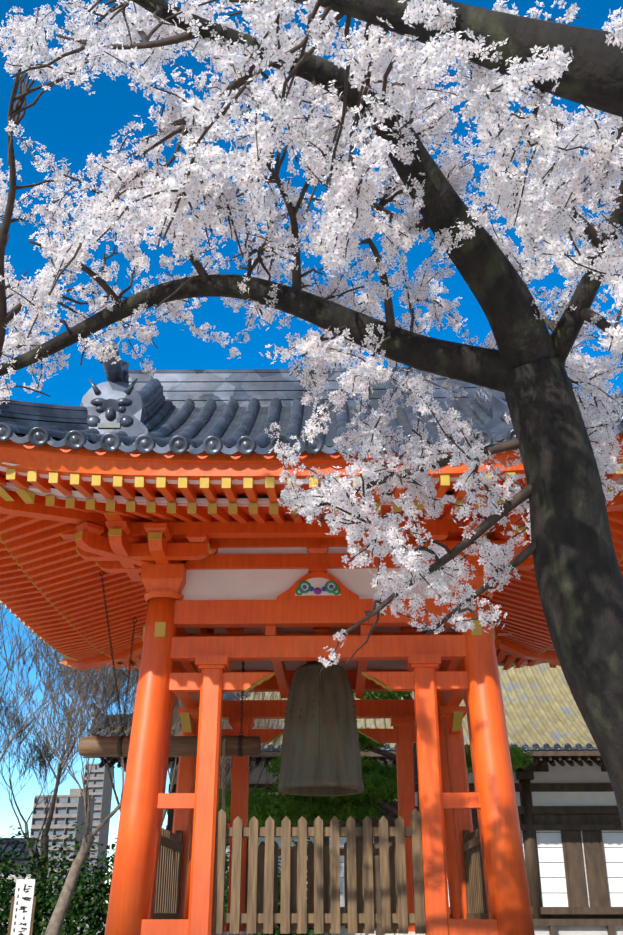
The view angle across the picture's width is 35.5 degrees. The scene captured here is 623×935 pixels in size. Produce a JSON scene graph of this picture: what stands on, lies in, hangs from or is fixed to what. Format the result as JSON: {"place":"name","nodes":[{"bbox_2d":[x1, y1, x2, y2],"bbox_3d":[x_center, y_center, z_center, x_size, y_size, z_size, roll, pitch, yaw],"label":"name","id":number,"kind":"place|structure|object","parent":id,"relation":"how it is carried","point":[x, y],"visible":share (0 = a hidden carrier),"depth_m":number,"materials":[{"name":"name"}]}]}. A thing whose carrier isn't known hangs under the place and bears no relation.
{"place":"outdoors","nodes":[
{"label":"outdoors","id":0,"kind":"place"},
{"bbox_2d":[0,838,38,929],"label":"roofed wall","id":1,"kind":"structure","parent":0,"point":[8,845],"depth_m":29.44,"materials":[{"name":"paint"}]},
{"bbox_2d":[42,917,105,934],"bbox_3d":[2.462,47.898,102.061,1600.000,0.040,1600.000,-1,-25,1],"label":"gravel ground","id":2,"kind":"structure","parent":0,"point":[78,928],"depth_m":85.50,"materials":[{"name":"grey gravel"}]},
{"bbox_2d":[7,879,35,934],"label":"sign","id":3,"kind":"object","parent":2,"relation":"on","point":[22,910],"visible":1,"depth_m":15.90,"materials":[{"name":"white wood"}]},
{"bbox_2d":[30,759,114,914],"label":"apartment blocks","id":4,"kind":"structure","parent":2,"relation":"on","point":[69,809],"depth_m":293.96,"materials":[{"name":"grey concrete"}]},
{"bbox_2d":[0,603,285,934],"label":"bare trees","id":5,"kind":"object","parent":2,"relation":"on","point":[57,918],"visible":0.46,"depth_m":24.70,"materials":[{"name":"brown plant"}]},
{"bbox_2d":[0,821,331,934],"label":"hedge shrubs","id":6,"kind":"object","parent":2,"relation":"on","point":[48,903],"visible":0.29,"depth_m":25.13,"materials":[{"name":"green plant"}]},
{"bbox_2d":[0,0,622,829],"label":"cherry tree trunk and branches","id":7,"kind":"object","parent":2,"relation":"on","point":[570,546],"visible":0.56,"depth_m":5.38,"materials":[{"name":"brown plant"}]},
{"bbox_2d":[0,0,622,667],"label":"cherry blossoms","id":8,"kind":"object","parent":7,"relation":"attached to","point":[498,180],"visible":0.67,"depth_m":4.98,"materials":[{"name":"white plant"}]},
{"bbox_2d":[213,931,424,934],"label":"platform stone","id":9,"kind":"object","parent":2,"relation":"on","point":[244,933],"depth_m":13.12,"materials":[{"name":"stone"}]},
{"bbox_2d":[0,433,622,934],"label":"bell tower","id":10,"kind":"structure","parent":9,"relation":"on","point":[210,591],"depth_m":11.02,"materials":[{"name":"orange wood"}]},
{"bbox_2d":[78,732,260,810],"bbox_3d":[-1.807,4.003,12.242,2.310,1.332,0.288,-1,-25,1],"label":"bell striker log","id":11,"kind":"object","parent":10,"relation":"hanging from","point":[239,745],"visible":0.69,"depth_m":12.35,"materials":[{"name":"brown wood"}]},
{"bbox_2d":[99,571,244,732],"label":"iron striker chains","id":12,"kind":"object","parent":10,"relation":"attached to","point":[127,687],"visible":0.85,"depth_m":12.53,"materials":[{"name":"black metal"}]},
{"bbox_2d":[0,340,622,651],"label":"tiled roof","id":13,"kind":"structure","parent":10,"relation":"on","point":[123,408],"depth_m":12.48,"materials":[{"name":"grey tile"}]},
{"bbox_2d":[278,661,363,795],"bbox_3d":[0.118,3.195,12.576,1.086,1.890,1.086,-1,-25,1],"label":"temple bell","id":14,"kind":"object","parent":10,"relation":"hanging from","point":[320,752],"visible":0.96,"depth_m":12.14,"materials":[{"name":"metal"}]},
{"bbox_2d":[153,808,488,933],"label":"wooden fence","id":15,"kind":"object","parent":9,"relation":"on","point":[316,907],"visible":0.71,"depth_m":10.08,"materials":[{"name":"brown wood"}]},
{"bbox_2d":[83,663,622,934],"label":"temple hall","id":16,"kind":"structure","parent":2,"relation":"on","point":[571,828],"depth_m":29.46,"materials":[{"name":"tile"}]},
{"bbox_2d":[0,0,622,902],"label":"sky","id":17,"kind":"structure","parent":0,"point":[73,124],"materials":[{"name":"blue"}]},
{"bbox_2d":[218,691,533,837],"bbox_3d":[1.031,6.051,18.402,6.370,6.430,2.517,-1,-25,1],"label":"pine tree","id":18,"kind":"object","parent":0,"point":[379,780],"depth_m":18.08,"materials":[{"name":"green plant"}]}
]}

